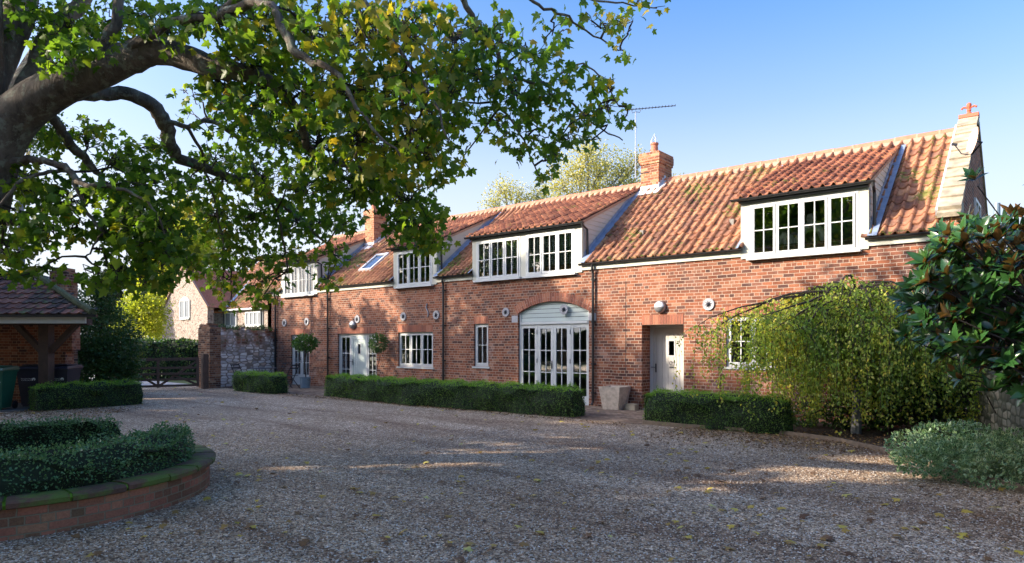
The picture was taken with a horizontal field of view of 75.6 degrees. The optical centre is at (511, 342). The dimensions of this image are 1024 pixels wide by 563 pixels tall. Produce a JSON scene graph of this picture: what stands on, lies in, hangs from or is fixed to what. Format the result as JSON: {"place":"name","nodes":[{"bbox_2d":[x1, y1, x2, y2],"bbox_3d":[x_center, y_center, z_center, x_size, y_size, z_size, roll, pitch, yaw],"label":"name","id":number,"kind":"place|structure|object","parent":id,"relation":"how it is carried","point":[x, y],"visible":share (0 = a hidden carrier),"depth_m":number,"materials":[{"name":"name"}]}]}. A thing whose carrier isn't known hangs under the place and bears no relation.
{"place":"outdoors","nodes":[
{"label":"outdoors","id":0,"kind":"place"},
{"bbox_2d":[83,373,182,384],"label":"road","id":1,"kind":"structure","parent":0,"point":[155,382],"depth_m":26.89,"materials":[{"name":"grey asphalt"}]},
{"bbox_2d":[168,380,195,383],"bbox_3d":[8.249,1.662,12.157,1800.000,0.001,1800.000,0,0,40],"label":"ground","id":2,"kind":"structure","parent":0,"point":[180,381],"depth_m":28.42,"materials":[{"name":"green plant"}]},
{"bbox_2d":[16,112,75,267],"bbox_3d":[-18.077,-4.123,24.116,3.209,11.549,3.002,0,0,-17],"label":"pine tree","id":3,"kind":"object","parent":2,"relation":"on","point":[34,141],"visible":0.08,"depth_m":24.44,"materials":[{"name":"green plant"}]},
{"bbox_2d":[104,276,127,318],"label":"conifer","id":4,"kind":"object","parent":2,"relation":"on","point":[121,294],"visible":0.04,"depth_m":43.95,"materials":[{"name":"green plant"}]},
{"bbox_2d":[109,285,176,339],"bbox_3d":[-19.045,-0.706,33.996,3.077,4.722,2.918,0,0,40],"label":"acacia tree","id":5,"kind":"object","parent":2,"relation":"on","point":[151,312],"visible":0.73,"depth_m":33.81,"materials":[{"name":"yellow plant"}]},
{"bbox_2d":[123,337,197,378],"bbox_3d":[-15.456,0.722,29.991,4.969,2.016,1.689,0,0,1],"label":"laurel hedge","id":6,"kind":"object","parent":2,"relation":"on","point":[181,347],"visible":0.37,"depth_m":29.43,"materials":[{"name":"green plant"}]},
{"bbox_2d":[123,213,216,339],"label":"yellow tree","id":7,"kind":"object","parent":2,"relation":"on","point":[191,248],"visible":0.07,"depth_m":55.25,"materials":[{"name":"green plant"}]},
{"bbox_2d":[171,195,233,268],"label":"distant tree","id":8,"kind":"object","parent":2,"relation":"on","point":[214,250],"visible":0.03,"depth_m":74.37,"materials":[{"name":"green plant"}]},
{"bbox_2d":[161,258,285,340],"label":"flint cottage","id":9,"kind":"structure","parent":2,"relation":"on","point":[194,307],"depth_m":42.24,"materials":[{"name":"stone"}]},
{"bbox_2d":[179,297,189,319],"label":"window","id":10,"kind":"structure","parent":9,"relation":"in","point":[184,304],"depth_m":42.74,"materials":[{"name":"white paint"}]},
{"bbox_2d":[225,312,236,327],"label":"window","id":11,"kind":"structure","parent":9,"relation":"in","point":[230,319],"depth_m":41.51,"materials":[{"name":"white paint"}]},
{"bbox_2d":[245,311,263,326],"bbox_3d":[-15.534,-1.425,39.721,2.051,0.919,0.100,0,0,40],"label":"window","id":12,"kind":"structure","parent":9,"relation":"in","point":[251,318],"depth_m":39.72,"materials":[{"name":"white paint"}]},
{"bbox_2d":[0,0,670,315],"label":"sycamore tree","id":13,"kind":"object","parent":2,"relation":"on","point":[40,88],"visible":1,"depth_m":8.09,"materials":[{"name":"green plant"}]},
{"bbox_2d":[477,170,551,209],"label":"birch tree","id":14,"kind":"object","parent":2,"relation":"on","point":[519,196],"visible":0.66,"depth_m":43.80,"materials":[{"name":"green plant"}]},
{"bbox_2d":[534,135,650,199],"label":"birch tree","id":15,"kind":"object","parent":2,"relation":"on","point":[589,168],"visible":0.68,"depth_m":41.72,"materials":[{"name":"green plant"}]},
{"bbox_2d":[263,103,1000,429],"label":"brick house","id":16,"kind":"structure","parent":2,"relation":"on","point":[569,289],"depth_m":17.49,"materials":[{"name":"brick"}]},
{"bbox_2d":[292,335,308,384],"bbox_3d":[-8.285,0.665,26.072,1.280,1.970,0.170,0,0,40],"label":"french door","id":17,"kind":"structure","parent":16,"relation":"in","point":[296,378],"depth_m":26.24,"materials":[{"name":"white paint"}]},
{"bbox_2d":[349,321,355,328],"bbox_3d":[-5.757,-0.650,23.732,0.304,0.304,0.148,0,0,40],"label":"wall lamp","id":18,"kind":"object","parent":16,"relation":"attached to","point":[352,324],"visible":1,"depth_m":23.67,"materials":[{"name":"metal"}]},
{"bbox_2d":[350,336,365,376],"bbox_3d":[-5.523,0.688,23.725,0.870,1.885,0.109,0,0,40],"label":"door","id":19,"kind":"structure","parent":16,"relation":"in","point":[358,361],"depth_m":23.73,"materials":[{"name":"white paint"}]},
{"bbox_2d":[396,332,433,368],"bbox_3d":[-3.144,0.245,21.729,1.800,1.190,0.180,0,0,40],"label":"window","id":20,"kind":"structure","parent":16,"relation":"in","point":[407,365],"depth_m":21.72,"materials":[{"name":"white paint"}]},
{"bbox_2d":[472,324,489,368],"bbox_3d":[-0.863,0.095,19.881,0.690,1.330,0.261,0,0,40],"label":"window","id":21,"kind":"structure","parent":16,"relation":"in","point":[479,337],"depth_m":19.98,"materials":[{"name":"white paint"}]},
{"bbox_2d":[519,311,588,404],"bbox_3d":[1.150,0.400,18.181,2.400,2.500,0.153,0,0,40],"label":"french door","id":22,"kind":"structure","parent":16,"relation":"in","point":[553,325],"depth_m":18.15,"materials":[{"name":"white paint"}]},
{"bbox_2d":[623,104,675,177],"bbox_3d":[4.047,-6.001,19.579,1.627,2.203,0.348,0,0,4],"label":"television aerial","id":23,"kind":"object","parent":16,"relation":"attached to","point":[652,107],"visible":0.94,"depth_m":19.62,"materials":[{"name":"metal"}]},
{"bbox_2d":[654,301,665,312],"bbox_3d":[3.561,-0.870,15.967,0.304,0.304,0.148,0,0,40],"label":"wall lamp","id":24,"kind":"object","parent":16,"relation":"attached to","point":[659,306],"visible":1,"depth_m":15.91,"materials":[{"name":"metal"}]},
{"bbox_2d":[654,328,683,392],"bbox_3d":[3.911,0.627,16.352,0.985,1.985,0.109,0,0,40],"label":"door","id":25,"kind":"structure","parent":16,"relation":"in","point":[664,364],"depth_m":16.39,"materials":[{"name":"white wood"}]},
{"bbox_2d":[723,316,774,369],"bbox_3d":[5.360,-0.005,14.642,1.320,1.190,0.180,0,0,40],"label":"window","id":26,"kind":"structure","parent":16,"relation":"in","point":[729,366],"depth_m":14.85,"materials":[{"name":"white paint"}]},
{"bbox_2d":[779,232,793,244],"bbox_3d":[6.081,-1.888,14.679,0.600,1.175,0.260,0,0,40],"label":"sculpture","id":27,"kind":"object","parent":16,"relation":"on","point":[783,238],"visible":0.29,"depth_m":14.64,"materials":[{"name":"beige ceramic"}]},
{"bbox_2d":[793,213,824,242],"bbox_3d":[6.447,-2.050,14.244,0.900,1.500,0.260,0,0,40],"label":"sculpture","id":28,"kind":"object","parent":16,"relation":"in","point":[820,230],"visible":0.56,"depth_m":14.15,"materials":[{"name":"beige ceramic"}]},
{"bbox_2d":[951,127,982,154],"bbox_3d":[9.298,-4.079,13.349,0.623,0.569,0.436,0,0,-19],"label":"satellite dish","id":29,"kind":"object","parent":16,"relation":"attached to","point":[972,141],"visible":1,"depth_m":13.41,"materials":[{"name":"paint"}]},
{"bbox_2d":[974,197,981,258],"bbox_3d":[10.243,-2.470,14.504,0.060,1.260,1.320,0,0,40],"label":"window","id":30,"kind":"structure","parent":16,"relation":"in","point":[976,203],"depth_m":14.38,"materials":[{"name":"white paint"}]},
{"bbox_2d":[223,384,644,423],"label":"path","id":31,"kind":"structure","parent":0,"point":[622,416],"depth_m":15.59,"materials":[{"name":"stone"}]},
{"bbox_2d":[230,363,241,387],"bbox_3d":[-10.059,1.205,24.347,0.491,0.888,0.430,0,0,21],"label":"folding chair","id":32,"kind":"object","parent":31,"relation":"on","point":[235,368],"visible":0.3,"depth_m":24.36,"materials":[{"name":"metal"}]},
{"bbox_2d":[249,367,276,371],"bbox_3d":[-9.100,1.280,24.141,0.960,0.741,0.960,0,0,40],"label":"bistro table","id":33,"kind":"object","parent":31,"relation":"on","point":[256,368],"visible":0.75,"depth_m":24.01,"materials":[{"name":"metal"}]},
{"bbox_2d":[286,364,299,387],"bbox_3d":[-8.090,1.205,24.153,0.491,0.888,0.430,0,0,24],"label":"folding chair","id":34,"kind":"object","parent":31,"relation":"on","point":[293,375],"visible":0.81,"depth_m":24.15,"materials":[{"name":"metal"}]},
{"bbox_2d":[290,333,319,387],"bbox_3d":[-7.588,0.635,24.095,1.085,2.030,1.048,0,0,40],"label":"bay tree","id":35,"kind":"object","parent":31,"relation":"on","point":[297,343],"visible":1,"depth_m":23.93,"materials":[{"name":"green plant"}]},
{"bbox_2d":[599,385,630,409],"bbox_3d":[2.561,1.364,16.454,0.600,0.560,0.600,0,0,37],"label":"stone planter","id":36,"kind":"object","parent":31,"relation":"on","point":[613,397],"visible":0.98,"depth_m":16.26,"materials":[{"name":"stone"}]},
{"bbox_2d":[0,386,1023,562],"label":"driveway","id":37,"kind":"structure","parent":0,"point":[233,409],"depth_m":7.33,"materials":[{"name":"grey gravel"}]},
{"bbox_2d":[0,403,30,411],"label":"concrete base","id":38,"kind":"object","parent":37,"relation":"on","point":[20,408],"visible":0.4,"depth_m":16.02,"materials":[{"name":"grey concrete"}]},
{"bbox_2d":[0,365,19,409],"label":"wheelie bin","id":39,"kind":"object","parent":38,"relation":"on","point":[8,374],"visible":1,"depth_m":15.98,"materials":[{"name":"green plastic"}]},
{"bbox_2d":[17,364,37,406],"bbox_3d":[-12.284,1.083,17.030,0.600,1.065,0.810,0,0,-7],"label":"wheelie bin","id":40,"kind":"object","parent":38,"relation":"on","point":[27,375],"visible":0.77,"depth_m":16.71,"materials":[{"name":"black plastic"}]},
{"bbox_2d":[0,271,97,402],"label":"bin shelter","id":41,"kind":"object","parent":38,"relation":"on","point":[40,325],"visible":0.79,"depth_m":16.50,"materials":[{"name":"wood"}]},
{"bbox_2d":[54,364,83,385],"bbox_3d":[-11.623,1.083,17.130,0.600,1.065,0.810,0,0,-6],"label":"wheelie bin","id":42,"kind":"object","parent":38,"relation":"on","point":[65,373],"visible":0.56,"depth_m":16.86,"materials":[{"name":"black plastic"}]},
{"bbox_2d":[34,267,77,363],"bbox_3d":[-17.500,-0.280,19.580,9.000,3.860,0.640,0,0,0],"label":"house","id":43,"kind":"structure","parent":37,"relation":"on","point":[73,287],"depth_m":19.48,"materials":[{"name":"brick"}]},
{"bbox_2d":[27,378,143,411],"bbox_3d":[-10.857,1.311,16.941,0.900,0.792,2.622,0,0,40],"label":"box hedge","id":44,"kind":"object","parent":37,"relation":"on","point":[70,395],"visible":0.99,"depth_m":16.68,"materials":[{"name":"green plant"}]},
{"bbox_2d":[0,444,215,540],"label":"raised bed","id":45,"kind":"object","parent":37,"relation":"on","point":[39,513],"visible":0.52,"depth_m":6.01,"materials":[{"name":"brick"}]},
{"bbox_2d":[0,411,123,454],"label":"box hedge","id":46,"kind":"object","parent":45,"relation":"on","point":[14,434],"visible":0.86,"depth_m":8.25,"materials":[{"name":"green plant"}]},
{"bbox_2d":[0,421,195,496],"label":"box hedge","id":47,"kind":"object","parent":45,"relation":"on","point":[140,452],"visible":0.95,"depth_m":6.23,"materials":[{"name":"green plant"}]},
{"bbox_2d":[78,274,151,383],"bbox_3d":[-13.166,-0.259,21.031,2.938,3.940,2.322,0,0,22],"label":"evergreen bush","id":48,"kind":"object","parent":37,"relation":"on","point":[102,354],"visible":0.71,"depth_m":20.70,"materials":[{"name":"green plant"}]},
{"bbox_2d":[201,354,208,388],"bbox_3d":[-11.079,1.025,23.798,0.200,1.250,0.200,0,0,40],"label":"gate post","id":49,"kind":"object","parent":37,"relation":"on","point":[204,371],"visible":1,"depth_m":23.73,"materials":[{"name":"wood"}]},
{"bbox_2d":[117,357,198,387],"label":"field gate","id":50,"kind":"structure","parent":49,"relation":"attached to","point":[165,380],"depth_m":23.29,"materials":[{"name":"wood"}]},
{"bbox_2d":[198,322,273,387],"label":"flint wall","id":51,"kind":"structure","parent":37,"relation":"on","point":[223,347],"depth_m":25.11,"materials":[{"name":"stone"}]},
{"bbox_2d":[231,370,288,393],"bbox_3d":[-8.464,1.292,22.168,2.685,0.827,0.889,0,0,40],"label":"box hedge","id":52,"kind":"object","parent":37,"relation":"on","point":[265,382],"visible":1,"depth_m":21.64,"materials":[{"name":"green plant"}]},
{"bbox_2d":[368,332,389,374],"bbox_3d":[-4.493,0.657,22.234,0.681,2.080,0.707,0,0,40],"label":"bay tree","id":53,"kind":"object","parent":37,"relation":"on","point":[380,347],"visible":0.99,"depth_m":22.14,"materials":[{"name":"green plant"}]},
{"bbox_2d":[323,372,585,416],"bbox_3d":[-2.218,1.290,17.611,9.554,0.853,1.293,0,0,40],"label":"box hedge","id":54,"kind":"object","parent":37,"relation":"on","point":[539,398],"visible":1,"depth_m":16.39,"materials":[{"name":"green plant"}]},
{"bbox_2d":[1,393,1020,486],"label":"leaf litter","id":55,"kind":"object","parent":37,"relation":"on","point":[563,418],"visible":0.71,"depth_m":11.71,"materials":[{"name":"brown plant"}]},
{"bbox_2d":[0,388,1023,561],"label":"fallen leaves","id":56,"kind":"object","parent":37,"relation":"on","point":[522,543],"visible":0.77,"depth_m":6.30,"materials":[{"name":"brown plant"}]},
{"bbox_2d":[643,420,1023,491],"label":"timber edging","id":57,"kind":"object","parent":37,"relation":"on","point":[829,438],"visible":0.5,"depth_m":11.12,"materials":[{"name":"brown wood"}]},
{"bbox_2d":[0,0,1023,338],"label":"sky","id":58,"kind":"structure","parent":0,"point":[748,81],"materials":[{"name":"blue"}]},
{"bbox_2d":[624,403,638,409],"bbox_3d":[2.938,1.567,16.218,0.280,0.155,0.200,0,0,40],"label":"stone block","id":59,"kind":"object","parent":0,"point":[631,406],"depth_m":16.16,"materials":[{"name":"grey stone"}]},
{"bbox_2d":[793,422,1022,482],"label":"soil","id":60,"kind":"structure","parent":0,"point":[873,433],"depth_m":12.10,"materials":[{"name":"brown soil"}]},
{"bbox_2d":[640,385,795,435],"bbox_3d":[3.929,1.275,12.785,2.954,0.858,0.956,0,0,40],"label":"box hedge","id":61,"kind":"object","parent":60,"relation":"on","point":[684,407],"visible":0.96,"depth_m":12.47,"materials":[{"name":"green plant"}]},
{"bbox_2d":[672,274,985,434],"bbox_3d":[6.136,0.224,12.092,6.420,2.858,3.909,0,0,7],"label":"weeping birch","id":62,"kind":"object","parent":60,"relation":"on","point":[841,333],"visible":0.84,"depth_m":11.32,"materials":[{"name":"green plant"}]},
{"bbox_2d":[791,369,975,431],"bbox_3d":[6.966,1.017,12.485,3.437,1.360,1.369,0,0,35],"label":"evergreen shrub","id":63,"kind":"object","parent":60,"relation":"on","point":[939,411],"visible":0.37,"depth_m":12.18,"materials":[{"name":"green plant"}]},
{"bbox_2d":[883,418,1023,489],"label":"variegated shrub","id":64,"kind":"object","parent":60,"relation":"on","point":[963,451],"visible":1,"depth_m":7.84,"materials":[{"name":"green plant"}]},
{"bbox_2d":[886,166,1023,412],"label":"magnolia tree","id":65,"kind":"object","parent":60,"relation":"on","point":[981,304],"visible":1,"depth_m":6.74,"materials":[{"name":"green plant"}]},
{"bbox_2d":[936,353,1002,432],"bbox_3d":[7.689,0.386,11.148,0.951,2.540,1.578,0,0,-16],"label":"climbing shrub","id":66,"kind":"object","parent":60,"relation":"on","point":[974,406],"visible":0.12,"depth_m":11.12,"materials":[{"name":"green plant"}]},
{"bbox_2d":[967,370,1023,447],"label":"garden wall","id":67,"kind":"structure","parent":60,"relation":"on","point":[1008,413],"depth_m":9.79,"materials":[{"name":"stone"}]}
]}

